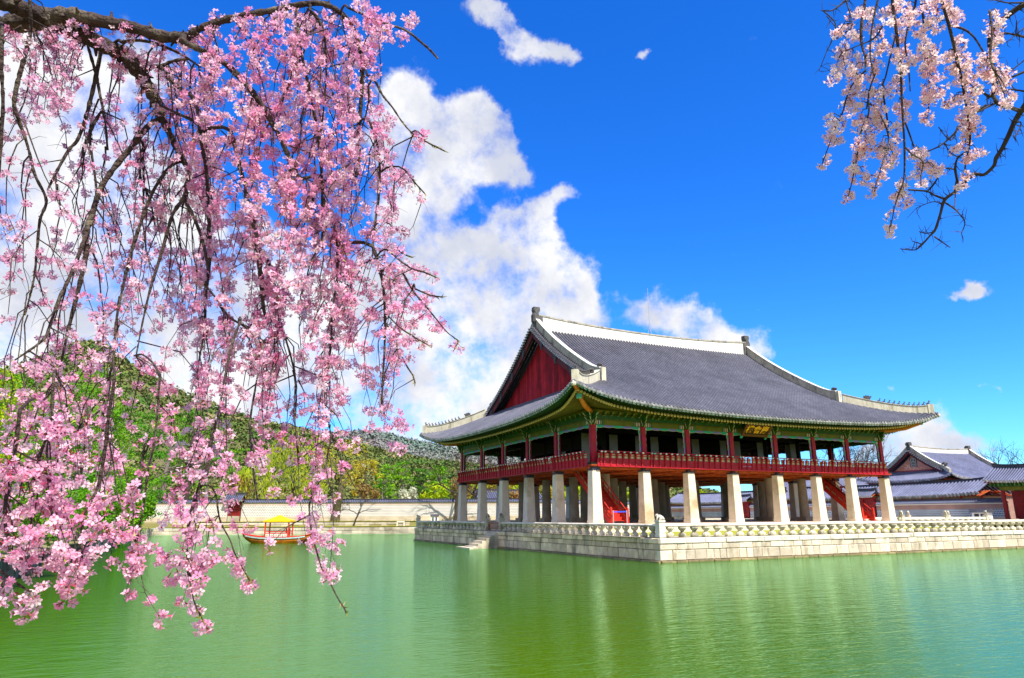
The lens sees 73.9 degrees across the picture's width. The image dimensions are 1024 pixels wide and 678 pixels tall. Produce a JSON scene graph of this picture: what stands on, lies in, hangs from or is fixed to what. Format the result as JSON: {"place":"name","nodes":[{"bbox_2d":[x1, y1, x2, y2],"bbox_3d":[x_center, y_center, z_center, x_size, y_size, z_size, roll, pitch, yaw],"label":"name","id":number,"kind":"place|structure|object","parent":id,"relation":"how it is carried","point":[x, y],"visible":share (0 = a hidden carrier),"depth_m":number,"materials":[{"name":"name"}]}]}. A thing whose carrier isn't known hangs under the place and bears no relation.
{"place":"outdoors","nodes":[
{"label":"outdoors","id":0,"kind":"place"},
{"bbox_2d":[0,350,242,517],"bbox_3d":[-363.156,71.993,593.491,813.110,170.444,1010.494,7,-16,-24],"label":"hill","id":1,"kind":"structure","parent":0,"point":[142,431],"depth_m":416.57,"materials":[{"name":"green plant"}]},
{"bbox_2d":[0,339,717,514],"bbox_3d":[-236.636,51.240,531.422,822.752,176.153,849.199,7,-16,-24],"label":"woodland","id":2,"kind":"object","parent":1,"relation":"on","point":[379,454],"visible":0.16,"depth_m":386.79,"materials":[{"name":"green plant"}]},
{"bbox_2d":[165,521,373,527],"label":"bank lawn","id":3,"kind":"structure","parent":0,"point":[312,521],"depth_m":112.91,"materials":[{"name":"green plant"}]},
{"bbox_2d":[175,520,448,527],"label":"grass tufts","id":4,"kind":"object","parent":3,"relation":"on","point":[313,526],"visible":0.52,"depth_m":113.42,"materials":[{"name":"green plant"}]},
{"bbox_2d":[293,438,369,520],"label":"budding tree","id":5,"kind":"object","parent":3,"relation":"on","point":[341,485],"visible":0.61,"depth_m":118.05,"materials":[{"name":"brown plant"}]},
{"bbox_2d":[337,492,380,525],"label":"bare tree","id":6,"kind":"object","parent":3,"relation":"on","point":[365,501],"visible":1,"depth_m":115.04,"materials":[{"name":"brown plant"}]},
{"bbox_2d":[194,427,628,498],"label":"hill","id":7,"kind":"structure","parent":0,"point":[245,456],"depth_m":330.12,"materials":[{"name":"green plant"}]},
{"bbox_2d":[364,439,475,462],"bbox_3d":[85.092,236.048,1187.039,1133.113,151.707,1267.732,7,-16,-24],"label":"hill","id":8,"kind":"structure","parent":0,"point":[442,456],"depth_m":995.00,"materials":[{"name":"green plant"}]},
{"bbox_2d":[333,428,718,491],"bbox_3d":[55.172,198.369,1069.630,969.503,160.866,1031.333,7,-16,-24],"label":"woodland","id":9,"kind":"object","parent":8,"relation":"on","point":[424,448],"visible":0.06,"depth_m":1033.55,"materials":[{"name":"green plant"}]},
{"bbox_2d":[0,519,1022,557],"bbox_3d":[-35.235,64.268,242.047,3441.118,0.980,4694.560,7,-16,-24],"label":"ground","id":10,"kind":"structure","parent":0,"point":[150,525],"depth_m":112.97,"materials":[{"name":"grey stone"}]},
{"bbox_2d":[0,453,32,552],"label":"shrub","id":11,"kind":"object","parent":10,"relation":"on","point":[24,483],"visible":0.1,"depth_m":26.97,"materials":[{"name":"green plant"}]},
{"bbox_2d":[0,423,37,496],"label":"pine tree","id":12,"kind":"object","parent":10,"relation":"on","point":[4,429],"visible":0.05,"depth_m":60.80,"materials":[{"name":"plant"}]},
{"bbox_2d":[0,366,41,463],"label":"leafy tree","id":13,"kind":"object","parent":10,"relation":"on","point":[3,415],"visible":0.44,"depth_m":48.23,"materials":[{"name":"green plant"}]},
{"bbox_2d":[0,458,72,559],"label":"shrub","id":14,"kind":"object","parent":10,"relation":"on","point":[49,535],"visible":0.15,"depth_m":32.03,"materials":[{"name":"green plant"}]},
{"bbox_2d":[12,490,76,548],"bbox_3d":[-25.804,9.777,36.982,3.724,3.769,3.367,7,-16,-24],"label":"shrub","id":15,"kind":"object","parent":10,"relation":"on","point":[66,496],"visible":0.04,"depth_m":37.11,"materials":[{"name":"green plant"}]},
{"bbox_2d":[0,371,89,499],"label":"tree","id":16,"kind":"object","parent":10,"relation":"on","point":[30,405],"visible":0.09,"depth_m":53.35,"materials":[{"name":"green plant"}]},
{"bbox_2d":[27,431,96,530],"bbox_3d":[-42.340,13.986,62.233,10.078,13.456,9.554,-5,-15,16],"label":"pine tree","id":17,"kind":"object","parent":10,"relation":"on","point":[65,471],"visible":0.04,"depth_m":62.56,"materials":[{"name":"green plant"}]},
{"bbox_2d":[38,467,105,542],"bbox_3d":[-28.286,10.632,43.606,3.922,5.458,3.328,7,-16,-24],"label":"shrub","id":18,"kind":"object","parent":10,"relation":"on","point":[87,491],"visible":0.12,"depth_m":43.38,"materials":[{"name":"green plant"}]},
{"bbox_2d":[19,366,142,512],"bbox_3d":[-37.297,9.426,58.421,9.936,15.208,10.975,7,-16,-24],"label":"leafy tree","id":19,"kind":"object","parent":10,"relation":"on","point":[89,389],"visible":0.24,"depth_m":58.85,"materials":[{"name":"green plant"}]},
{"bbox_2d":[67,488,117,545],"bbox_3d":[-31.419,12.737,49.976,2.825,4.625,4.339,-8,-17,28],"label":"shrub","id":20,"kind":"object","parent":10,"relation":"on","point":[107,510],"visible":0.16,"depth_m":49.91,"materials":[{"name":"green plant"}]},
{"bbox_2d":[74,478,127,541],"bbox_3d":[-33.952,14.059,56.284,4.484,5.241,2.676,1,-15,-5],"label":"shrub","id":21,"kind":"object","parent":10,"relation":"on","point":[113,514],"visible":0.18,"depth_m":56.08,"materials":[{"name":"green plant"}]},
{"bbox_2d":[66,395,151,546],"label":"tree","id":22,"kind":"object","parent":10,"relation":"on","point":[130,474],"visible":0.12,"depth_m":71.14,"materials":[{"name":"green plant"}]},
{"bbox_2d":[98,489,131,533],"bbox_3d":[-37.201,16.027,63.041,3.672,4.865,3.186,7,-16,-24],"label":"shrub","id":23,"kind":"object","parent":10,"relation":"on","point":[120,514],"visible":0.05,"depth_m":63.37,"materials":[{"name":"green plant"}]},
{"bbox_2d":[91,422,152,540],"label":"pine tree","id":24,"kind":"object","parent":10,"relation":"on","point":[130,433],"visible":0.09,"depth_m":86.05,"materials":[{"name":"green plant"}]},
{"bbox_2d":[92,529,153,549],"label":"bank wall","id":25,"kind":"structure","parent":10,"relation":"on","point":[149,532],"depth_m":67.34,"materials":[{"name":"stone"}]},
{"bbox_2d":[115,490,142,533],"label":"shrub","id":26,"kind":"object","parent":10,"relation":"on","point":[136,513],"visible":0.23,"depth_m":69.87,"materials":[{"name":"green plant"}]},
{"bbox_2d":[123,502,146,531],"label":"shrub","id":27,"kind":"object","parent":10,"relation":"on","point":[138,519],"visible":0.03,"depth_m":79.18,"materials":[{"name":"green plant"}]},
{"bbox_2d":[135,490,157,526],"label":"shrub","id":28,"kind":"object","parent":10,"relation":"on","point":[150,506],"visible":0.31,"depth_m":86.91,"materials":[{"name":"green plant"}]},
{"bbox_2d":[120,410,173,527],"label":"tree","id":29,"kind":"object","parent":10,"relation":"on","point":[156,455],"visible":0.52,"depth_m":102.09,"materials":[{"name":"green plant"}]},
{"bbox_2d":[129,413,195,498],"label":"pine tree","id":30,"kind":"object","parent":10,"relation":"on","point":[164,477],"visible":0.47,"depth_m":134.41,"materials":[{"name":"green plant"}]},
{"bbox_2d":[143,499,227,521],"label":"palace wall","id":31,"kind":"structure","parent":10,"relation":"on","point":[211,508],"depth_m":116.31,"materials":[{"name":"beige brick"}]},
{"bbox_2d":[173,410,209,498],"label":"pine tree","id":32,"kind":"object","parent":10,"relation":"on","point":[190,416],"visible":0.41,"depth_m":121.61,"materials":[{"name":"green plant"}]},
{"bbox_2d":[178,424,231,497],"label":"pine tree","id":33,"kind":"object","parent":10,"relation":"on","point":[215,459],"visible":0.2,"depth_m":139.53,"materials":[{"name":"green plant"}]},
{"bbox_2d":[214,448,249,498],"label":"pine tree","id":34,"kind":"object","parent":10,"relation":"on","point":[237,460],"visible":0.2,"depth_m":151.81,"materials":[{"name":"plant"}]},
{"bbox_2d":[0,0,464,637],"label":"cherry tree","id":35,"kind":"object","parent":10,"relation":"on","point":[52,24],"visible":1,"depth_m":3.75,"materials":[{"name":"pink plant"}]},
{"bbox_2d":[224,492,246,521],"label":"wall gate","id":36,"kind":"structure","parent":10,"relation":"on","point":[236,509],"depth_m":116.86,"materials":[{"name":"wood"}]},
{"bbox_2d":[235,503,238,514],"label":"door","id":37,"kind":"structure","parent":36,"relation":"in","point":[236,505],"depth_m":116.97,"materials":[{"name":"red paint"}]},
{"bbox_2d":[227,470,253,498],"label":"shrub","id":38,"kind":"object","parent":10,"relation":"on","point":[231,486],"visible":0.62,"depth_m":130.94,"materials":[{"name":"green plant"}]},
{"bbox_2d":[235,457,275,498],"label":"willow tree","id":39,"kind":"object","parent":10,"relation":"on","point":[249,477],"visible":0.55,"depth_m":131.23,"materials":[{"name":"yellow plant"}]},
{"bbox_2d":[172,522,409,528],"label":"terrace wall","id":40,"kind":"structure","parent":10,"relation":"on","point":[321,523],"depth_m":114.12,"materials":[{"name":"stone"}]},
{"bbox_2d":[255,429,334,498],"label":"willow tree","id":41,"kind":"object","parent":10,"relation":"on","point":[292,477],"visible":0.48,"depth_m":126.81,"materials":[{"name":"green plant"}]},
{"bbox_2d":[349,457,383,498],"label":"budding tree","id":42,"kind":"object","parent":10,"relation":"on","point":[373,464],"visible":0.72,"depth_m":143.50,"materials":[{"name":"yellow plant"}]},
{"bbox_2d":[356,480,379,498],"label":"shrub","id":43,"kind":"object","parent":10,"relation":"on","point":[362,490],"visible":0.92,"depth_m":133.70,"materials":[{"name":"brown plant"}]},
{"bbox_2d":[240,498,518,521],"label":"palace wall","id":44,"kind":"structure","parent":10,"relation":"on","point":[259,510],"depth_m":118.15,"materials":[{"name":"beige brick"}]},
{"bbox_2d":[370,463,396,498],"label":"tree","id":45,"kind":"object","parent":10,"relation":"on","point":[384,479],"visible":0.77,"depth_m":152.84,"materials":[{"name":"green plant"}]},
{"bbox_2d":[387,461,418,498],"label":"tree","id":46,"kind":"object","parent":10,"relation":"on","point":[399,477],"visible":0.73,"depth_m":157.66,"materials":[{"name":"green plant"}]},
{"bbox_2d":[399,487,417,498],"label":"flowering shrub","id":47,"kind":"object","parent":10,"relation":"on","point":[405,494],"visible":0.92,"depth_m":130.88,"materials":[{"name":"white plant"}]},
{"bbox_2d":[411,468,431,498],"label":"pine tree","id":48,"kind":"object","parent":10,"relation":"on","point":[417,470],"visible":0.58,"depth_m":161.73,"materials":[{"name":"green plant"}]},
{"bbox_2d":[418,483,448,498],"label":"leafy tree","id":49,"kind":"object","parent":10,"relation":"on","point":[438,495],"visible":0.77,"depth_m":136.51,"materials":[{"name":"yellow plant"}]},
{"bbox_2d":[430,514,438,520],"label":"booth","id":50,"kind":"object","parent":10,"relation":"on","point":[434,517],"visible":0.95,"depth_m":116.17,"materials":[{"name":"white paint"}]},
{"bbox_2d":[425,465,451,497],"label":"tree","id":51,"kind":"object","parent":10,"relation":"on","point":[435,478],"visible":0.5,"depth_m":159.30,"materials":[{"name":"green plant"}]},
{"bbox_2d":[404,447,497,520],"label":"bare tree","id":52,"kind":"object","parent":10,"relation":"on","point":[455,509],"visible":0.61,"depth_m":117.29,"materials":[{"name":"brown plant"}]},
{"bbox_2d":[449,476,475,497],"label":"shrub","id":53,"kind":"object","parent":10,"relation":"on","point":[454,487],"visible":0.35,"depth_m":134.24,"materials":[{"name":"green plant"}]},
{"bbox_2d":[447,455,496,497],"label":"bare tree","id":54,"kind":"object","parent":10,"relation":"on","point":[476,494],"visible":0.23,"depth_m":128.80,"materials":[{"name":"brown plant"}]},
{"bbox_2d":[487,485,515,491],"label":"budding tree","id":55,"kind":"object","parent":10,"relation":"on","point":[495,487],"visible":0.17,"depth_m":143.18,"materials":[{"name":"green plant"}]},
{"bbox_2d":[472,487,541,498],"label":"palace hall","id":56,"kind":"structure","parent":10,"relation":"on","point":[493,494],"depth_m":140.02,"materials":[{"name":"tile"}]},
{"bbox_2d":[509,490,518,497],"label":"shrub","id":57,"kind":"object","parent":10,"relation":"on","point":[512,494],"visible":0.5,"depth_m":133.61,"materials":[{"name":"brown plant"}]},
{"bbox_2d":[539,499,628,517],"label":"palace wall","id":58,"kind":"structure","parent":10,"relation":"on","point":[565,507],"depth_m":126.24,"materials":[{"name":"beige brick"}]},
{"bbox_2d":[671,504,721,518],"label":"palace wall","id":59,"kind":"structure","parent":10,"relation":"on","point":[713,511],"depth_m":142.50,"materials":[{"name":"grey brick"}]},
{"bbox_2d":[670,487,787,518],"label":"gallery building","id":60,"kind":"structure","parent":10,"relation":"on","point":[712,498],"depth_m":157.18,"materials":[{"name":"tile"}]},
{"bbox_2d":[741,494,752,518],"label":"wall gate","id":61,"kind":"structure","parent":10,"relation":"on","point":[747,500],"depth_m":132.65,"materials":[{"name":"wood"}]},
{"bbox_2d":[749,501,861,519],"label":"palace wall","id":62,"kind":"structure","parent":10,"relation":"on","point":[828,509],"depth_m":118.57,"materials":[{"name":"grey brick"}]},
{"bbox_2d":[784,477,872,490],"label":"palace hall","id":63,"kind":"structure","parent":10,"relation":"on","point":[841,482],"depth_m":147.05,"materials":[{"name":"tile"}]},
{"bbox_2d":[804,445,862,469],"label":"bare tree","id":64,"kind":"object","parent":10,"relation":"on","point":[839,456],"visible":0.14,"depth_m":175.96,"materials":[{"name":"brown plant"}]},
{"bbox_2d":[821,445,898,466],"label":"bare tree","id":65,"kind":"object","parent":10,"relation":"on","point":[859,455],"visible":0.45,"depth_m":159.73,"materials":[{"name":"brown plant"}]},
{"bbox_2d":[834,434,895,465],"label":"bare tree","id":66,"kind":"object","parent":10,"relation":"on","point":[873,451],"visible":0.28,"depth_m":173.43,"materials":[{"name":"brown plant"}]},
{"bbox_2d":[857,487,879,516],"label":"wall gate","id":67,"kind":"structure","parent":10,"relation":"on","point":[868,497],"depth_m":108.97,"materials":[{"name":"wood"}]},
{"bbox_2d":[864,499,869,513],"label":"door","id":68,"kind":"structure","parent":67,"relation":"in","point":[866,502],"depth_m":109.51,"materials":[{"name":"red paint"}]},
{"bbox_2d":[868,499,872,516],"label":"door","id":69,"kind":"structure","parent":67,"relation":"in","point":[869,500],"depth_m":108.86,"materials":[{"name":"red paint"}]},
{"bbox_2d":[785,477,1011,502],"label":"gallery building","id":70,"kind":"structure","parent":10,"relation":"on","point":[966,488],"depth_m":107.04,"materials":[{"name":"tile"}]},
{"bbox_2d":[816,0,1023,251],"bbox_3d":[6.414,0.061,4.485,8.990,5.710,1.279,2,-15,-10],"label":"cherry tree","id":71,"kind":"object","parent":10,"relation":"on","point":[957,68],"visible":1,"depth_m":4.14,"materials":[{"name":"pink plant"}]},
{"bbox_2d":[857,442,1015,518],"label":"palace hall","id":72,"kind":"structure","parent":10,"relation":"on","point":[910,463],"depth_m":121.29,"materials":[{"name":"tile"}]},
{"bbox_2d":[875,498,1010,520],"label":"palace wall","id":73,"kind":"structure","parent":10,"relation":"on","point":[937,507],"depth_m":97.90,"materials":[{"name":"grey brick"}]},
{"bbox_2d":[972,436,1023,463],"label":"bare tree","id":74,"kind":"object","parent":10,"relation":"on","point":[1012,458],"visible":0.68,"depth_m":150.47,"materials":[{"name":"brown plant"}]},
{"bbox_2d":[0,534,1023,677],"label":"water","id":75,"kind":"structure","parent":0,"point":[418,609],"depth_m":19.01,"materials":[{"name":"green liquid"}]},
{"bbox_2d":[0,540,92,583],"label":"bank wall","id":76,"kind":"structure","parent":75,"relation":"in","point":[4,566],"depth_m":32.68,"materials":[{"name":"stone"}]},
{"bbox_2d":[242,515,310,542],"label":"boat","id":77,"kind":"object","parent":75,"relation":"on","point":[286,537],"visible":0.88,"depth_m":74.17,"materials":[{"name":"paint"}]},
{"bbox_2d":[153,527,414,534],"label":"bank wall","id":78,"kind":"structure","parent":75,"relation":"in","point":[375,530],"depth_m":111.33,"materials":[{"name":"stone"}]},
{"bbox_2d":[456,532,498,548],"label":"water steps","id":79,"kind":"structure","parent":75,"relation":"in","point":[487,540],"depth_m":59.92,"materials":[{"name":"stone"}]},
{"bbox_2d":[413,528,661,562],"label":"retaining wall","id":80,"kind":"structure","parent":75,"relation":"in","point":[641,549],"depth_m":50.22,"materials":[{"name":"stone"}]},
{"bbox_2d":[655,530,1023,562],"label":"retaining wall","id":81,"kind":"structure","parent":75,"relation":"in","point":[693,549],"depth_m":46.46,"materials":[{"name":"stone"}]},
{"bbox_2d":[764,530,998,535],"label":"retaining wall","id":82,"kind":"structure","parent":75,"relation":"in","point":[864,533],"depth_m":78.79,"materials":[{"name":"stone"}]},
{"bbox_2d":[864,510,991,526],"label":"stone bridge","id":83,"kind":"structure","parent":75,"relation":"in","point":[946,516],"depth_m":78.94,"materials":[{"name":"stone"}]},
{"bbox_2d":[0,0,1023,529],"label":"sky","id":84,"kind":"structure","parent":0,"point":[602,153],"materials":[{"name":"blue"}]},
{"bbox_2d":[419,288,940,532],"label":"pavilion","id":85,"kind":"structure","parent":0,"point":[647,419],"depth_m":67.22,"materials":[{"name":"stone"}]},
{"bbox_2d":[581,432,589,461],"bbox_3d":[6.707,10.031,61.895,0.860,3.050,0.125,7,-16,-24],"label":"paper door","id":86,"kind":"structure","parent":85,"relation":"in","point":[584,436],"depth_m":62.00,"materials":[{"name":"paper"}]},
{"bbox_2d":[609,434,617,452],"bbox_3d":[9.453,10.345,63.151,0.960,3.050,0.125,7,-16,-24],"label":"paper door","id":87,"kind":"structure","parent":85,"relation":"in","point":[613,441],"depth_m":63.32,"materials":[{"name":"paper"}]},
{"bbox_2d":[635,435,639,453],"bbox_3d":[12.040,10.640,64.335,0.840,3.050,0.125,7,-16,-24],"label":"paper door","id":88,"kind":"structure","parent":85,"relation":"in","point":[636,436],"depth_m":64.42,"materials":[{"name":"paper"}]},
{"bbox_2d":[650,436,658,463],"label":"paper door","id":89,"kind":"structure","parent":85,"relation":"in","point":[654,446],"depth_m":65.24,"materials":[{"name":"paper"}]},
{"bbox_2d":[677,438,683,459],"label":"paper door","id":90,"kind":"structure","parent":85,"relation":"in","point":[679,440],"depth_m":66.52,"materials":[{"name":"paper"}]},
{"bbox_2d":[691,438,699,460],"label":"paper door","id":91,"kind":"structure","parent":85,"relation":"in","point":[694,442],"depth_m":67.30,"materials":[{"name":"paper"}]},
{"bbox_2d":[719,440,726,458],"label":"paper door","id":92,"kind":"structure","parent":85,"relation":"in","point":[723,451],"depth_m":68.76,"materials":[{"name":"paper"}]},
{"bbox_2d":[734,441,740,462],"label":"paper door","id":93,"kind":"structure","parent":85,"relation":"in","point":[737,450],"depth_m":69.52,"materials":[{"name":"paper"}]},
{"bbox_2d":[740,424,772,439],"bbox_3d":[22.268,8.409,62.013,3.210,1.316,1.172,7,-16,-24],"label":"signboard","id":94,"kind":"object","parent":85,"relation":"attached to","point":[753,430],"visible":1,"depth_m":61.94,"materials":[{"name":"paint"}]},
{"bbox_2d":[756,442,763,458],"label":"paper door","id":95,"kind":"structure","parent":85,"relation":"in","point":[759,444],"depth_m":70.83,"materials":[{"name":"paper"}]},
{"bbox_2d":[784,444,790,464],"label":"paper door","id":96,"kind":"structure","parent":85,"relation":"in","point":[787,448],"depth_m":73.22,"materials":[{"name":"paper"}]},
{"bbox_2d":[789,444,796,459],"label":"paper door","id":97,"kind":"structure","parent":85,"relation":"in","point":[792,446],"depth_m":72.74,"materials":[{"name":"paper"}]},
{"bbox_2d":[436,528,976,536],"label":"gravel path","id":98,"kind":"structure","parent":0,"point":[625,536],"depth_m":48.22,"materials":[{"name":"beige gravel"}]},
{"bbox_2d":[415,513,490,529],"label":"stone balustrade","id":99,"kind":"object","parent":98,"relation":"on","point":[434,524],"visible":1,"depth_m":70.00,"materials":[{"name":"stone"}]},
{"bbox_2d":[486,522,498,530],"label":"wooden gate","id":100,"kind":"structure","parent":98,"relation":"on","point":[496,525],"depth_m":61.78,"materials":[{"name":"brown wood"}]},
{"bbox_2d":[498,513,655,536],"bbox_3d":[3.904,13.789,51.151,0.598,1.580,22.350,7,-16,-25],"label":"stone balustrade","id":101,"kind":"object","parent":98,"relation":"on","point":[503,524],"visible":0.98,"depth_m":49.04,"materials":[{"name":"stone"}]},
{"bbox_2d":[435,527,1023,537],"bbox_3d":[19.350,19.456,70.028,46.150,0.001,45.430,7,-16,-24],"label":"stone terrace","id":102,"kind":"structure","parent":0,"point":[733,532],"depth_m":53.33,"materials":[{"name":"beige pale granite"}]},
{"bbox_2d":[426,519,720,525],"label":"stone balustrade","id":103,"kind":"object","parent":102,"relation":"on","point":[514,520],"depth_m":85.37,"materials":[{"name":"stone"}]},
{"bbox_2d":[654,514,1023,537],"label":"stone balustrade","id":104,"kind":"object","parent":102,"relation":"on","point":[660,525],"visible":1,"depth_m":47.44,"materials":[{"name":"stone"}]},
{"bbox_2d":[992,519,1023,519],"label":"courtyard","id":105,"kind":"structure","parent":0,"point":[1007,519],"depth_m":84.80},
{"bbox_2d":[968,509,995,518],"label":"booth","id":106,"kind":"object","parent":105,"relation":"on","point":[977,512],"visible":0.75,"depth_m":89.18,"materials":[{"name":"white paint"}]},
{"bbox_2d":[982,462,1023,518],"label":"gatehouse","id":107,"kind":"object","parent":105,"relation":"on","point":[1011,476],"visible":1,"depth_m":89.39,"materials":[{"name":"tile"}]},
{"bbox_2d":[1011,491,1023,518],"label":"door","id":108,"kind":"structure","parent":107,"relation":"in","point":[1017,496],"depth_m":89.25,"materials":[{"name":"red paint"}]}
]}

